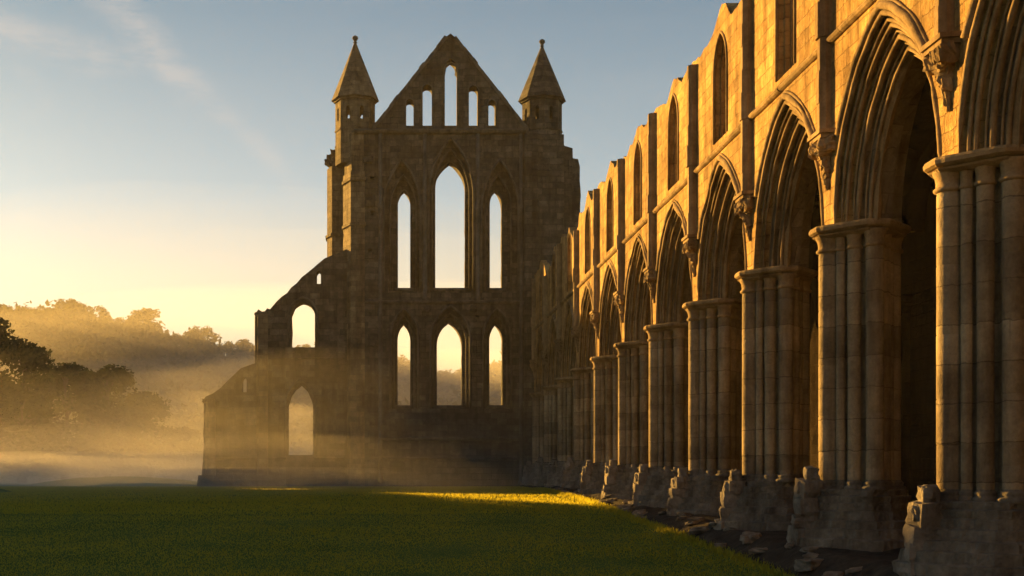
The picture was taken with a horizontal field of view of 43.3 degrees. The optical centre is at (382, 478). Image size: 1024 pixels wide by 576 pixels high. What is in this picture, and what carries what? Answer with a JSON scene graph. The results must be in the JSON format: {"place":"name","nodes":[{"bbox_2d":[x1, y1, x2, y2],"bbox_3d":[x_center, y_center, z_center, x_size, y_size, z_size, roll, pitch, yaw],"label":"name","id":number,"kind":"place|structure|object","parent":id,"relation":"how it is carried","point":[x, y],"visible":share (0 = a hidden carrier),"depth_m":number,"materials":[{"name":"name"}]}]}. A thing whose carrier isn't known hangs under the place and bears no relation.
{"place":"outdoors","nodes":[
{"label":"outdoors","id":0,"kind":"place"},
{"bbox_2d":[0,348,217,481],"bbox_3d":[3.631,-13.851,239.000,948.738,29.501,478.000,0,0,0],"label":"hills","id":1,"kind":"structure","parent":0,"point":[30,479],"depth_m":171.93,"materials":[{"name":"green plant"}]},
{"bbox_2d":[7,307,29,333],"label":"broadleaf tree","id":2,"kind":"object","parent":1,"relation":"on","point":[19,311],"visible":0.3,"depth_m":247.78,"materials":[{"name":"green plant"}]},
{"bbox_2d":[20,306,42,311],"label":"broadleaf tree","id":3,"kind":"object","parent":1,"relation":"on","point":[37,309],"visible":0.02,"depth_m":265.37,"materials":[{"name":"green plant"}]},
{"bbox_2d":[41,307,54,321],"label":"broadleaf tree","id":4,"kind":"object","parent":1,"relation":"on","point":[46,313],"visible":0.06,"depth_m":257.10,"materials":[{"name":"green plant"}]},
{"bbox_2d":[45,297,79,320],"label":"broadleaf tree","id":5,"kind":"object","parent":1,"relation":"on","point":[71,302],"visible":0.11,"depth_m":261.67,"materials":[{"name":"green plant"}]},
{"bbox_2d":[61,299,90,315],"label":"broadleaf tree","id":6,"kind":"object","parent":1,"relation":"on","point":[86,307],"visible":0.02,"depth_m":267.08,"materials":[{"name":"green plant"}]},
{"bbox_2d":[88,305,115,327],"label":"broadleaf tree","id":7,"kind":"object","parent":1,"relation":"on","point":[103,312],"visible":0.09,"depth_m":258.48,"materials":[{"name":"green plant"}]},
{"bbox_2d":[113,317,125,331],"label":"broadleaf tree","id":8,"kind":"object","parent":1,"relation":"on","point":[117,320],"visible":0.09,"depth_m":266.34,"materials":[{"name":"green plant"}]},
{"bbox_2d":[125,307,167,348],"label":"broadleaf tree","id":9,"kind":"object","parent":1,"relation":"on","point":[146,317],"visible":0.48,"depth_m":257.19,"materials":[{"name":"green plant"}]},
{"bbox_2d":[167,333,181,346],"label":"broadleaf tree","id":10,"kind":"object","parent":1,"relation":"on","point":[175,337],"visible":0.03,"depth_m":270.06,"materials":[{"name":"green plant"}]},
{"bbox_2d":[175,329,209,355],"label":"broadleaf tree","id":11,"kind":"object","parent":1,"relation":"on","point":[193,335],"visible":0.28,"depth_m":256.92,"materials":[{"name":"green plant"}]},
{"bbox_2d":[188,325,221,346],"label":"broadleaf tree","id":12,"kind":"object","parent":1,"relation":"on","point":[208,330],"visible":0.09,"depth_m":274.84,"materials":[{"name":"green plant"}]},
{"bbox_2d":[216,343,234,376],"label":"broadleaf tree","id":13,"kind":"object","parent":1,"relation":"on","point":[225,347],"visible":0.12,"depth_m":262.02,"materials":[{"name":"green plant"}]},
{"bbox_2d":[222,341,234,355],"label":"broadleaf tree","id":14,"kind":"object","parent":1,"relation":"on","point":[229,343],"visible":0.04,"depth_m":273.11,"materials":[{"name":"green plant"}]},
{"bbox_2d":[229,341,249,356],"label":"broadleaf tree","id":15,"kind":"object","parent":1,"relation":"on","point":[237,343],"visible":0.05,"depth_m":270.93,"materials":[{"name":"green plant"}]},
{"bbox_2d":[231,339,254,365],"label":"broadleaf tree","id":16,"kind":"object","parent":1,"relation":"on","point":[242,343],"visible":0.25,"depth_m":261.26,"materials":[{"name":"green plant"}]},
{"bbox_2d":[0,299,501,472],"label":"woodland","id":17,"kind":"object","parent":1,"relation":"on","point":[184,380],"visible":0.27,"depth_m":230.47,"materials":[{"name":"green plant"}]},
{"bbox_2d":[398,357,409,381],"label":"broadleaf tree","id":18,"kind":"object","parent":1,"relation":"on","point":[406,362],"visible":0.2,"depth_m":258.85,"materials":[{"name":"green plant"}]},
{"bbox_2d":[398,362,409,381],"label":"broadleaf tree","id":19,"kind":"object","parent":1,"relation":"on","point":[401,369],"visible":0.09,"depth_m":257.87,"materials":[{"name":"green plant"}]},
{"bbox_2d":[437,369,453,381],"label":"broadleaf tree","id":20,"kind":"object","parent":1,"relation":"on","point":[447,373],"visible":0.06,"depth_m":263.93,"materials":[{"name":"green plant"}]},
{"bbox_2d":[452,369,460,379],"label":"broadleaf tree","id":21,"kind":"object","parent":1,"relation":"on","point":[458,372],"visible":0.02,"depth_m":261.32,"materials":[{"name":"green plant"}]},
{"bbox_2d":[0,0,740,374],"label":"sky","id":22,"kind":"structure","parent":0,"point":[168,156],"materials":[{"name":"blue"}]},
{"bbox_2d":[0,482,798,575],"bbox_3d":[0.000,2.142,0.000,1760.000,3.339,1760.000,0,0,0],"label":"lawn","id":23,"kind":"structure","parent":0,"point":[450,549],"depth_m":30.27,"materials":[{"name":"green plant"}]},
{"bbox_2d":[0,317,18,450],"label":"broadleaf tree","id":24,"kind":"object","parent":23,"relation":"on","point":[4,334],"visible":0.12,"depth_m":137.50,"materials":[{"name":"green plant"}]},
{"bbox_2d":[0,337,60,481],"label":"broadleaf tree","id":25,"kind":"object","parent":23,"relation":"on","point":[31,357],"visible":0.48,"depth_m":132.64,"materials":[{"name":"green plant"}]},
{"bbox_2d":[0,391,76,482],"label":"broadleaf tree","id":26,"kind":"object","parent":23,"relation":"on","point":[37,420],"visible":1,"depth_m":127.06,"materials":[{"name":"green plant"}]},
{"bbox_2d":[32,362,115,479],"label":"broadleaf tree","id":27,"kind":"object","parent":23,"relation":"on","point":[66,375],"visible":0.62,"depth_m":138.53,"materials":[{"name":"green plant"}]},
{"bbox_2d":[65,363,156,476],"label":"broadleaf tree","id":28,"kind":"object","parent":23,"relation":"on","point":[107,380],"visible":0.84,"depth_m":140.04,"materials":[{"name":"green plant"}]},
{"bbox_2d":[31,476,196,484],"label":"grassy mound","id":29,"kind":"object","parent":23,"relation":"on","point":[104,480],"visible":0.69,"depth_m":93.80,"materials":[{"name":"green plant"}]},
{"bbox_2d":[86,483,196,485],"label":"grassy mound","id":30,"kind":"object","parent":23,"relation":"on","point":[147,484],"visible":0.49,"depth_m":81.28,"materials":[{"name":"green plant"}]},
{"bbox_2d":[108,391,183,477],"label":"broadleaf tree","id":31,"kind":"object","parent":23,"relation":"on","point":[158,408],"visible":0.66,"depth_m":142.65,"materials":[{"name":"green plant"}]},
{"bbox_2d":[153,426,203,479],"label":"broadleaf tree","id":32,"kind":"object","parent":23,"relation":"on","point":[187,434],"visible":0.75,"depth_m":144.93,"materials":[{"name":"green plant"}]},
{"bbox_2d":[197,34,580,486],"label":"abbey front","id":33,"kind":"object","parent":23,"relation":"on","point":[368,430],"visible":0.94,"depth_m":76.25,"materials":[{"name":"grey stone"}]},
{"bbox_2d":[519,485,915,575],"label":"earth bank","id":34,"kind":"structure","parent":0,"point":[778,554],"depth_m":25.65,"materials":[{"name":"brown soil"}]},
{"bbox_2d":[601,494,613,499],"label":"fallen stone","id":35,"kind":"object","parent":34,"relation":"on","point":[605,496],"visible":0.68,"depth_m":47.20,"materials":[{"name":"stone"}]},
{"bbox_2d":[606,498,617,501],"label":"fallen stone","id":36,"kind":"object","parent":34,"relation":"on","point":[612,499],"visible":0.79,"depth_m":45.42,"materials":[{"name":"stone"}]},
{"bbox_2d":[616,504,633,508],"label":"fallen stone","id":37,"kind":"object","parent":34,"relation":"on","point":[621,506],"visible":0.51,"depth_m":41.59,"materials":[{"name":"grey stone"}]},
{"bbox_2d":[622,507,634,511],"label":"fallen stone","id":38,"kind":"object","parent":34,"relation":"on","point":[627,508],"visible":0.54,"depth_m":40.58,"materials":[{"name":"grey stone"}]},
{"bbox_2d":[632,510,647,515],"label":"fallen stone","id":39,"kind":"object","parent":34,"relation":"on","point":[639,513],"visible":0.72,"depth_m":38.61,"materials":[{"name":"stone"}]},
{"bbox_2d":[658,511,666,515],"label":"fallen stone","id":40,"kind":"object","parent":34,"relation":"on","point":[662,513],"visible":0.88,"depth_m":36.80,"materials":[{"name":"stone"}]},
{"bbox_2d":[675,515,690,520],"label":"fallen stone","id":41,"kind":"object","parent":34,"relation":"on","point":[680,518],"visible":0.76,"depth_m":34.64,"materials":[{"name":"stone"}]},
{"bbox_2d":[676,512,692,516],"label":"fallen stone","id":42,"kind":"object","parent":34,"relation":"on","point":[679,514],"visible":0.64,"depth_m":35.25,"materials":[{"name":"stone"}]},
{"bbox_2d":[685,521,701,525],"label":"fallen stone","id":43,"kind":"object","parent":34,"relation":"on","point":[689,523],"visible":0.97,"depth_m":33.05,"materials":[{"name":"stone"}]},
{"bbox_2d":[686,516,703,520],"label":"fallen stone","id":44,"kind":"object","parent":34,"relation":"on","point":[696,518],"visible":0.83,"depth_m":33.91,"materials":[{"name":"brown stone"}]},
{"bbox_2d":[689,526,711,534],"bbox_3d":[7.887,1.285,31.620,0.636,0.196,0.472,-3,-12,6],"label":"fallen stone","id":45,"kind":"object","parent":34,"relation":"on","point":[696,530],"visible":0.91,"depth_m":31.51,"materials":[{"name":"stone"}]},
{"bbox_2d":[708,522,716,526],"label":"fallen stone","id":46,"kind":"object","parent":34,"relation":"on","point":[711,524],"visible":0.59,"depth_m":31.31,"materials":[{"name":"stone"}]},
{"bbox_2d":[714,543,726,547],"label":"fallen stone","id":47,"kind":"object","parent":34,"relation":"on","point":[721,544],"visible":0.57,"depth_m":28.85,"materials":[{"name":"grey stone"}]},
{"bbox_2d":[723,526,739,531],"bbox_3d":[8.273,1.222,30.363,0.345,0.163,0.437,0,0,-8],"label":"fallen stone","id":48,"kind":"object","parent":34,"relation":"on","point":[726,529],"visible":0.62,"depth_m":30.22,"materials":[{"name":"stone"}]},
{"bbox_2d":[742,531,754,534],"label":"fallen stone","id":49,"kind":"object","parent":34,"relation":"on","point":[745,532],"visible":0.4,"depth_m":28.51,"materials":[{"name":"grey stone"}]},
{"bbox_2d":[739,533,761,543],"bbox_3d":[8.050,1.314,27.954,0.491,0.267,0.529,0,0,4],"label":"fallen stone","id":50,"kind":"object","parent":34,"relation":"on","point":[750,538],"visible":0.86,"depth_m":27.76,"materials":[{"name":"grey stone"}]},
{"bbox_2d":[748,547,767,553],"bbox_3d":[7.862,1.501,26.634,0.470,0.141,0.384,0,0,22],"label":"fallen stone","id":51,"kind":"object","parent":34,"relation":"on","point":[756,550],"visible":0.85,"depth_m":26.51,"materials":[{"name":"grey stone"}]},
{"bbox_2d":[520,0,1023,575],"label":"nave arcade","id":52,"kind":"object","parent":34,"relation":"on","point":[778,282],"visible":0.97,"depth_m":29.91,"materials":[{"name":"stone"}]},
{"bbox_2d":[784,544,794,548],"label":"fallen stone","id":53,"kind":"object","parent":34,"relation":"on","point":[789,546],"visible":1,"depth_m":25.41,"materials":[{"name":"grey stone"}]},
{"bbox_2d":[794,558,823,571],"bbox_3d":[7.816,1.590,23.400,0.489,0.268,0.561,0,0,-24],"label":"fallen stone","id":54,"kind":"object","parent":34,"relation":"on","point":[805,565],"visible":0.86,"depth_m":23.23,"materials":[{"name":"grey stone"}]},
{"bbox_2d":[802,552,818,558],"bbox_3d":[8.029,1.449,23.819,0.380,0.129,0.302,0,0,28],"label":"fallen stone","id":55,"kind":"object","parent":34,"relation":"on","point":[808,555],"visible":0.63,"depth_m":23.76,"materials":[{"name":"grey stone"}]},
{"bbox_2d":[799,546,823,551],"bbox_3d":[8.197,1.350,24.461,0.427,0.119,0.393,0,0,-16],"label":"fallen stone","id":56,"kind":"object","parent":34,"relation":"on","point":[808,549],"visible":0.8,"depth_m":24.30,"materials":[{"name":"stone"}]},
{"bbox_2d":[822,571,843,575],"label":"fallen stone","id":57,"kind":"object","parent":34,"relation":"on","point":[833,573],"visible":0.99,"depth_m":21.99,"materials":[{"name":"grey stone"}]},
{"bbox_2d":[845,566,862,573],"bbox_3d":[8.033,1.557,21.690,0.424,0.087,0.350,-8,2,-12],"label":"fallen stone","id":58,"kind":"object","parent":34,"relation":"on","point":[853,570],"visible":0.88,"depth_m":21.63,"materials":[{"name":"grey stone"}]}
]}

